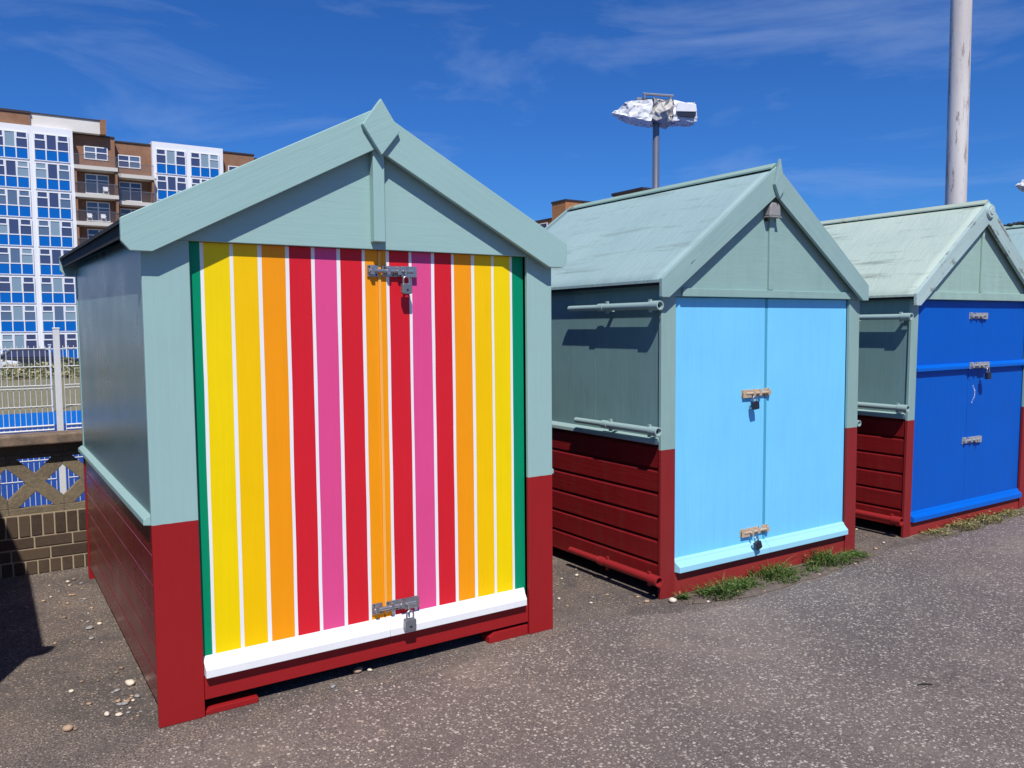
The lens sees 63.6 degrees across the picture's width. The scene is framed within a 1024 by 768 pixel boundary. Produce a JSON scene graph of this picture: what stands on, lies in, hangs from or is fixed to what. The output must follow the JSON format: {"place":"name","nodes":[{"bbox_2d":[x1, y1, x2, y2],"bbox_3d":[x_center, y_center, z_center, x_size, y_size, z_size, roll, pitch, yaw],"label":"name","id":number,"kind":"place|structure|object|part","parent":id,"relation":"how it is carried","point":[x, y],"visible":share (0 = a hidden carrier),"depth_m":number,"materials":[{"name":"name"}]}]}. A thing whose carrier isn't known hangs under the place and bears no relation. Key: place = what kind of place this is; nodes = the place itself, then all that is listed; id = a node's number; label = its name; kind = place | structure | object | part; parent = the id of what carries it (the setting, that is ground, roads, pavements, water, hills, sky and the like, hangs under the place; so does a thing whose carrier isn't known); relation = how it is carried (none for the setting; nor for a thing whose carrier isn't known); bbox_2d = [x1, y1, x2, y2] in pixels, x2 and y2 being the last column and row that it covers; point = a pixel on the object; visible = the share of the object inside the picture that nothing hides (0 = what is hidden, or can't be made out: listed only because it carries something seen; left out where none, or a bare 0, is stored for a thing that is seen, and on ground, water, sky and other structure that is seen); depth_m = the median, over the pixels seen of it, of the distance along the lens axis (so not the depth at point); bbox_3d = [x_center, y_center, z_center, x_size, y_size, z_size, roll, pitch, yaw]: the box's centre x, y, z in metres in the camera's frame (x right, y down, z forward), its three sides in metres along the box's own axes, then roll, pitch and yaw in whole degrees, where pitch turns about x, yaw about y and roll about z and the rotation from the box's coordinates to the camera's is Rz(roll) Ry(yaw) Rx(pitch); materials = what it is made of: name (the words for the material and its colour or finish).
{"place":"outdoors","nodes":[
{"label":"outdoors","id":0,"kind":"place"},
{"bbox_2d":[0,374,80,414],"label":"bank","id":1,"kind":"structure","parent":0,"point":[33,395],"depth_m":18.89,"materials":[{"name":"beige plant"}]},
{"bbox_2d":[0,357,78,380],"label":"shrubbery","id":2,"kind":"object","parent":1,"relation":"on","point":[32,372],"visible":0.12,"depth_m":22.90,"materials":[{"name":"green plant"}]},
{"bbox_2d":[0,358,1023,767],"bbox_3d":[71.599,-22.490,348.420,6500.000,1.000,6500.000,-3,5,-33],"label":"ground","id":3,"kind":"structure","parent":0,"point":[42,674],"depth_m":3.94,"materials":[{"name":"grey asphalt"}]},
{"bbox_2d":[0,360,20,374],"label":"parked car","id":4,"kind":"object","parent":3,"relation":"on","point":[10,362],"visible":0.09,"depth_m":41.69,"materials":[{"name":"paint"}]},
{"bbox_2d":[1,349,78,370],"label":"parked car","id":5,"kind":"object","parent":3,"relation":"on","point":[25,354],"visible":0.09,"depth_m":44.28,"materials":[{"name":"paint"}]},
{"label":"window","id":6,"kind":"part","parent":5,"relation":"part of","materials":[{"name":"glass"}]},
{"bbox_2d":[0,424,84,506],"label":"court","id":7,"kind":"object","parent":3,"relation":"on","point":[15,485],"depth_m":8.90,"materials":[{"name":"blue"}]},
{"bbox_2d":[0,410,81,427],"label":"court surface","id":8,"kind":"object","parent":7,"relation":"on","point":[28,415],"depth_m":15.00,"materials":[{"name":"blue"}]},
{"bbox_2d":[0,328,82,506],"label":"metal railing","id":9,"kind":"object","parent":7,"relation":"on","point":[58,397],"visible":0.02,"depth_m":6.05,"materials":[{"name":"white metal"}]},
{"bbox_2d":[0,429,87,578],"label":"garden wall","id":10,"kind":"structure","parent":3,"relation":"on","point":[37,539],"depth_m":5.43,"materials":[{"name":"brown brick"}]},
{"bbox_2d":[48,344,53,411],"bbox_3d":[-9.107,-0.090,16.305,0.060,1.390,0.060,-3,5,-33],"label":"slim post","id":11,"kind":"object","parent":3,"relation":"on","point":[49,345],"visible":0.64,"depth_m":16.29,"materials":[{"name":"metal"}]},
{"bbox_2d":[62,724,73,731],"bbox_3d":[-1.776,1.376,3.300,0.041,0.025,0.034,-3,5,-33],"label":"pebble","id":12,"kind":"object","parent":3,"relation":"on","point":[68,727],"visible":1,"depth_m":3.29,"materials":[{"name":"beige stone"}]},
{"bbox_2d":[0,108,257,357],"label":"apartment block","id":13,"kind":"structure","parent":3,"relation":"on","point":[58,173],"depth_m":78.08,"materials":[{"name":"white paint"}]},
{"bbox_2d":[0,129,28,158],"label":"window","id":14,"kind":"structure","parent":13,"relation":"in","point":[15,139],"depth_m":75.69,"materials":[{"name":"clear glass"}]},
{"bbox_2d":[0,159,29,188],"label":"window","id":15,"kind":"structure","parent":13,"relation":"in","point":[23,170],"depth_m":75.85,"materials":[{"name":"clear glass"}]},
{"bbox_2d":[0,188,31,216],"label":"window","id":16,"kind":"structure","parent":13,"relation":"in","point":[11,197],"depth_m":76.04,"materials":[{"name":"clear glass"}]},
{"bbox_2d":[0,218,32,245],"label":"window","id":17,"kind":"structure","parent":13,"relation":"in","point":[20,227],"depth_m":76.17,"materials":[{"name":"clear glass"}]},
{"bbox_2d":[0,247,34,274],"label":"window","id":18,"kind":"structure","parent":13,"relation":"in","point":[8,255],"depth_m":76.34,"materials":[{"name":"clear glass"}]},
{"bbox_2d":[0,276,35,303],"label":"window","id":19,"kind":"structure","parent":13,"relation":"in","point":[23,285],"depth_m":76.47,"materials":[{"name":"clear glass"}]},
{"bbox_2d":[0,305,36,331],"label":"window","id":20,"kind":"structure","parent":13,"relation":"in","point":[12,313],"depth_m":76.60,"materials":[{"name":"clear glass"}]},
{"bbox_2d":[1,334,37,352],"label":"window","id":21,"kind":"structure","parent":13,"relation":"in","point":[8,340],"depth_m":76.75,"materials":[{"name":"clear glass"}]},
{"bbox_2d":[33,133,69,162],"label":"window","id":22,"kind":"structure","parent":13,"relation":"in","point":[45,142],"depth_m":77.33,"materials":[{"name":"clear glass"}]},
{"bbox_2d":[34,162,70,190],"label":"window","id":23,"kind":"structure","parent":13,"relation":"in","point":[58,172],"depth_m":77.50,"materials":[{"name":"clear glass"}]},
{"bbox_2d":[38,248,68,275],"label":"window","id":24,"kind":"structure","parent":13,"relation":"in","point":[45,256],"depth_m":77.77,"materials":[{"name":"clear glass"}]},
{"bbox_2d":[36,191,71,219],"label":"window","id":25,"kind":"structure","parent":13,"relation":"in","point":[48,200],"depth_m":77.69,"materials":[{"name":"clear glass"}]},
{"bbox_2d":[37,220,73,247],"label":"window","id":26,"kind":"structure","parent":13,"relation":"in","point":[61,229],"depth_m":77.88,"materials":[{"name":"clear glass"}]},
{"bbox_2d":[40,277,75,303],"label":"window","id":27,"kind":"structure","parent":13,"relation":"in","point":[52,285],"depth_m":78.21,"materials":[{"name":"clear glass"}]},
{"bbox_2d":[41,306,76,331],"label":"window","id":28,"kind":"structure","parent":13,"relation":"in","point":[64,313],"depth_m":78.43,"materials":[{"name":"clear glass"}]},
{"bbox_2d":[42,333,78,357],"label":"window","id":29,"kind":"structure","parent":13,"relation":"in","point":[70,339],"depth_m":78.82,"materials":[{"name":"clear glass"}]},
{"bbox_2d":[87,229,102,237],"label":"window","id":30,"kind":"structure","parent":13,"relation":"in","point":[90,232],"depth_m":80.75,"materials":[{"name":"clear glass"}]},
{"bbox_2d":[84,146,107,160],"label":"window","id":31,"kind":"structure","parent":13,"relation":"in","point":[91,150],"depth_m":80.53,"materials":[{"name":"clear glass"}]},
{"bbox_2d":[85,173,109,194],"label":"window","id":32,"kind":"structure","parent":13,"relation":"in","point":[92,178],"depth_m":80.71,"materials":[{"name":"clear glass"}]},
{"bbox_2d":[86,201,110,221],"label":"window","id":33,"kind":"structure","parent":13,"relation":"in","point":[94,207],"depth_m":80.95,"materials":[{"name":"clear glass"}]},
{"bbox_2d":[117,154,140,168],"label":"window","id":34,"kind":"structure","parent":13,"relation":"in","point":[129,159],"depth_m":83.01,"materials":[{"name":"clear glass"}]},
{"bbox_2d":[120,208,137,216],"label":"window","id":35,"kind":"structure","parent":13,"relation":"in","point":[123,211],"depth_m":83.09,"materials":[{"name":"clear glass"}]},
{"bbox_2d":[119,181,141,201],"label":"window","id":36,"kind":"structure","parent":13,"relation":"in","point":[130,187],"depth_m":83.23,"materials":[{"name":"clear glass"}]},
{"bbox_2d":[155,148,186,175],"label":"window","id":37,"kind":"structure","parent":13,"relation":"in","point":[170,157],"depth_m":84.58,"materials":[{"name":"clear glass"}]},
{"bbox_2d":[156,175,186,199],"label":"window","id":38,"kind":"structure","parent":13,"relation":"in","point":[177,184],"depth_m":84.68,"materials":[{"name":"white glass"}]},
{"bbox_2d":[191,178,207,186],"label":"window","id":39,"kind":"structure","parent":13,"relation":"in","point":[194,181],"depth_m":86.00,"materials":[{"name":"white glass"}]},
{"bbox_2d":[190,152,219,177],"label":"window","id":40,"kind":"structure","parent":13,"relation":"in","point":[201,160],"depth_m":86.35,"materials":[{"name":"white glass"}]},
{"bbox_2d":[228,166,237,170],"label":"window","id":41,"kind":"structure","parent":13,"relation":"in","point":[229,167],"depth_m":88.99,"materials":[{"name":"white glass"}]},
{"bbox_2d":[125,679,134,685],"bbox_3d":[-1.723,1.345,3.722,0.057,0.027,0.034,2,5,35],"label":"pebble","id":42,"kind":"object","parent":3,"relation":"on","point":[130,682],"visible":1,"depth_m":3.71,"materials":[{"name":"white stone"}]},
{"bbox_2d":[59,99,566,727],"bbox_3d":[-1.286,-0.021,4.769,2.080,2.601,2.618,-3,5,-33],"label":"beach hut","id":43,"kind":"object","parent":3,"relation":"on","point":[315,441],"visible":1,"depth_m":3.69,"materials":[{"name":"teal paint"}]},
{"bbox_2d":[189,242,389,678],"bbox_3d":[-0.933,0.302,3.581,0.832,1.784,0.090,-3,5,-33],"label":"door","id":44,"kind":"structure","parent":43,"relation":"in","point":[287,350],"depth_m":3.57,"materials":[{"name":"paint"}]},
{"bbox_2d":[401,276,411,293],"bbox_3d":[-0.483,-0.455,3.782,0.048,0.084,0.026,-3,5,-33],"label":"padlock","id":45,"kind":"object","parent":43,"relation":"attached to","point":[406,288],"visible":1,"depth_m":3.77,"materials":[{"name":"metal"}]},
{"bbox_2d":[403,610,415,631],"bbox_3d":[-0.477,1.105,3.863,0.056,0.098,0.030,0,3,-33],"label":"padlock","id":46,"kind":"object","parent":43,"relation":"attached to","point":[409,624],"visible":1,"depth_m":3.85,"materials":[{"name":"metal"}]},
{"bbox_2d":[367,251,526,635],"bbox_3d":[-0.291,0.268,3.998,0.860,1.784,0.090,-3,5,-33],"label":"door","id":47,"kind":"structure","parent":43,"relation":"in","point":[452,347],"depth_m":4.01,"materials":[{"name":"paint"}]},
{"bbox_2d":[353,667,362,672],"bbox_3d":[-0.715,1.331,3.839,0.039,0.022,0.055,2,4,27],"label":"pebble","id":48,"kind":"object","parent":3,"relation":"on","point":[357,669],"visible":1,"depth_m":3.82,"materials":[{"name":"beige stone"}]},
{"bbox_2d":[612,93,697,188],"bbox_3d":[3.064,-2.750,17.909,1.816,6.967,0.765,0,4,0],"label":"lamp post","id":49,"kind":"object","parent":3,"relation":"on","point":[655,113],"visible":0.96,"depth_m":17.48,"materials":[{"name":"metal"}]},
{"bbox_2d":[669,597,676,602],"bbox_3d":[0.927,1.249,4.769,0.046,0.030,0.042,3,5,44],"label":"pebble","id":50,"kind":"object","parent":3,"relation":"on","point":[672,600],"visible":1,"depth_m":4.75,"materials":[{"name":"white stone"}]},
{"bbox_2d":[545,159,868,599],"bbox_3d":[1.076,-0.137,6.071,2.005,2.613,2.186,-3,5,-33],"label":"beach hut","id":51,"kind":"object","parent":3,"relation":"on","point":[690,319],"visible":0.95,"depth_m":5.20,"materials":[{"name":"teal paint"}]},
{"bbox_2d":[675,297,770,572],"bbox_3d":[1.299,0.287,5.053,0.838,1.620,0.085,-3,5,-33],"label":"door","id":52,"kind":"structure","parent":51,"relation":"in","point":[720,342],"depth_m":5.04,"materials":[{"name":"paint"}]},
{"bbox_2d":[751,396,759,409],"bbox_3d":[1.515,0.115,5.143,0.050,0.087,0.027,-10,8,-32],"label":"padlock","id":53,"kind":"object","parent":51,"relation":"attached to","point":[754,405],"visible":1,"depth_m":5.13,"materials":[{"name":"metal"}]},
{"bbox_2d":[753,536,761,549],"bbox_3d":[1.539,0.995,5.180,0.050,0.087,0.027,-26,17,-29],"label":"padlock","id":54,"kind":"object","parent":51,"relation":"attached to","point":[757,544],"visible":1,"depth_m":5.17,"materials":[{"name":"metal"}]},
{"bbox_2d":[763,202,781,220],"bbox_3d":[1.619,-1.067,5.123,0.112,0.112,0.056,-3,5,-33],"label":"bulkhead lamp","id":55,"kind":"object","parent":51,"relation":"attached to","point":[772,209],"visible":0.97,"depth_m":5.10,"materials":[{"name":"grey plastic"}]},
{"bbox_2d":[762,299,847,551],"bbox_3d":[1.963,0.251,5.484,0.833,1.620,0.085,-3,5,-33],"label":"door","id":56,"kind":"structure","parent":51,"relation":"in","point":[805,339],"depth_m":5.48,"materials":[{"name":"blue wood"}]},
{"bbox_2d":[681,553,868,604],"bbox_3d":[1.728,1.218,5.213,1.750,0.010,0.268,-3,5,-33],"label":"soil strip","id":57,"kind":"object","parent":3,"relation":"on","point":[756,591],"visible":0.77,"depth_m":5.05,"materials":[{"name":"grey soil"}]},
{"bbox_2d":[671,591,695,599],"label":"weed clump","id":58,"kind":"object","parent":57,"relation":"on","point":[681,596],"visible":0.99,"depth_m":4.82,"materials":[{"name":"plant"}]},
{"bbox_2d":[686,573,758,599],"bbox_3d":[1.260,1.190,4.869,0.498,0.126,0.426,-3,5,-33],"label":"weed clump","id":59,"kind":"object","parent":57,"relation":"on","point":[722,586],"visible":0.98,"depth_m":4.88,"materials":[{"name":"plant"}]},
{"bbox_2d":[716,574,767,589],"bbox_3d":[1.401,1.199,5.030,0.336,0.086,0.299,-3,5,-33],"label":"weed clump","id":60,"kind":"object","parent":57,"relation":"on","point":[745,582],"visible":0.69,"depth_m":5.03,"materials":[{"name":"plant"}]},
{"bbox_2d":[746,557,803,581],"bbox_3d":[1.683,1.167,5.273,0.542,0.112,0.450,-3,5,-33],"label":"weed clump","id":61,"kind":"object","parent":57,"relation":"on","point":[777,567],"visible":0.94,"depth_m":5.23,"materials":[{"name":"plant"}]},
{"bbox_2d":[681,547,882,602],"bbox_3d":[1.740,1.200,5.229,1.783,0.048,0.287,-3,5,-33],"label":"ground cover","id":62,"kind":"object","parent":57,"relation":"on","point":[815,567],"visible":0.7,"depth_m":5.24,"materials":[{"name":"plant"}]},
{"bbox_2d":[766,573,799,583],"bbox_3d":[1.678,1.213,5.134,0.299,0.049,0.192,-3,5,-33],"label":"weed clump","id":63,"kind":"object","parent":57,"relation":"on","point":[786,580],"visible":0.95,"depth_m":5.13,"materials":[{"name":"plant"}]},
{"bbox_2d":[798,564,824,572],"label":"weed clump","id":64,"kind":"object","parent":57,"relation":"on","point":[807,568],"visible":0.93,"depth_m":5.32,"materials":[{"name":"plant"}]},
{"bbox_2d":[800,545,860,566],"bbox_3d":[2.106,1.140,5.523,0.485,0.136,0.440,-1,4,-9],"label":"weed clump","id":65,"kind":"object","parent":57,"relation":"on","point":[829,555],"visible":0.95,"depth_m":5.52,"materials":[{"name":"plant"}]},
{"bbox_2d":[839,549,867,560],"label":"weed clump","id":66,"kind":"object","parent":57,"relation":"on","point":[861,555],"visible":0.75,"depth_m":5.62,"materials":[{"name":"plant"}]},
{"bbox_2d":[820,200,1023,537],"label":"beach hut","id":67,"kind":"object","parent":3,"relation":"on","point":[940,436],"visible":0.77,"depth_m":6.46,"materials":[{"name":"teal paint"}]},
{"bbox_2d":[910,369,967,522],"bbox_3d":[3.315,0.460,6.395,0.791,1.130,0.075,-3,5,-33],"label":"door","id":68,"kind":"structure","parent":67,"relation":"in","point":[940,396],"depth_m":6.40,"materials":[{"name":"blue paint"}]},
{"bbox_2d":[984,368,991,378],"bbox_3d":[3.804,-0.088,6.594,0.055,0.096,0.030,-3,5,-33],"label":"padlock","id":69,"kind":"object","parent":67,"relation":"attached to","point":[987,375],"visible":1,"depth_m":6.58,"materials":[{"name":"metal"}]},
{"bbox_2d":[962,365,1021,509],"bbox_3d":[3.981,0.424,6.825,0.929,1.130,0.080,-3,5,-33],"label":"door","id":70,"kind":"structure","parent":67,"relation":"in","point":[991,439],"depth_m":6.83,"materials":[{"name":"blue paint"}]},
{"bbox_2d":[945,0,971,204],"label":"flag pole","id":71,"kind":"object","parent":3,"relation":"on","point":[956,178],"visible":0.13,"depth_m":11.07,"materials":[{"name":"white metal"}]},
{"bbox_2d":[914,509,1020,539],"bbox_3d":[3.729,1.107,6.579,1.700,0.010,0.152,-3,5,-33],"label":"soil strip","id":72,"kind":"object","parent":3,"relation":"on","point":[923,536],"visible":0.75,"depth_m":6.32,"materials":[{"name":"brown soil"}]},
{"bbox_2d":[919,528,940,533],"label":"weed clump","id":73,"kind":"object","parent":72,"relation":"on","point":[929,530],"visible":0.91,"depth_m":6.30,"materials":[{"name":"green plant"}]},
{"bbox_2d":[943,518,982,530],"bbox_3d":[3.537,1.084,6.448,0.407,0.084,0.289,-3,5,-33],"label":"weed clump","id":74,"kind":"object","parent":72,"relation":"on","point":[958,522],"visible":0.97,"depth_m":6.43,"materials":[{"name":"green plant"}]},
{"bbox_2d":[921,507,1023,536],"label":"ground cover","id":75,"kind":"object","parent":72,"relation":"on","point":[948,530],"visible":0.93,"depth_m":6.47,"materials":[{"name":"plant"}]},
{"bbox_2d":[963,510,1005,524],"bbox_3d":[3.796,1.062,6.641,0.459,0.104,0.338,-2,4,-21],"label":"weed clump","id":76,"kind":"object","parent":3,"relation":"on","point":[987,519],"visible":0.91,"depth_m":6.62,"materials":[{"name":"green plant"}]},
{"bbox_2d":[993,506,1018,515],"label":"weed clump","id":77,"kind":"object","parent":3,"relation":"on","point":[1002,513],"visible":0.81,"depth_m":6.89,"materials":[{"name":"green plant"}]},
{"bbox_2d":[1003,221,1023,259],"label":"beach hut","id":78,"kind":"object","parent":3,"relation":"on","point":[1015,231],"visible":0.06,"depth_m":8.27,"materials":[{"name":"teal paint"}]},
{"bbox_2d":[1015,179,1023,191],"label":"lamp post","id":79,"kind":"object","parent":3,"relation":"on","point":[1020,185],"visible":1,"depth_m":24.01,"materials":[{"name":"metal"}]},
{"bbox_2d":[0,0,1023,224],"label":"sky","id":80,"kind":"structure","parent":0,"point":[521,96],"materials":[{"name":"blue"}]},
{"bbox_2d":[121,514,1023,767],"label":"path","id":81,"kind":"structure","parent":0,"point":[834,669],"depth_m":3.57,"materials":[{"name":"grey asphalt"}]},
{"bbox_2d":[535,187,651,227],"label":"brick block","id":82,"kind":"structure","parent":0,"point":[559,207],"depth_m":79.74,"materials":[{"name":"brown brick"}]},
{"bbox_2d":[539,222,547,227],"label":"window","id":83,"kind":"structure","parent":82,"relation":"in","point":[544,225],"depth_m":81.16,"materials":[{"name":"white glass"}]}
]}

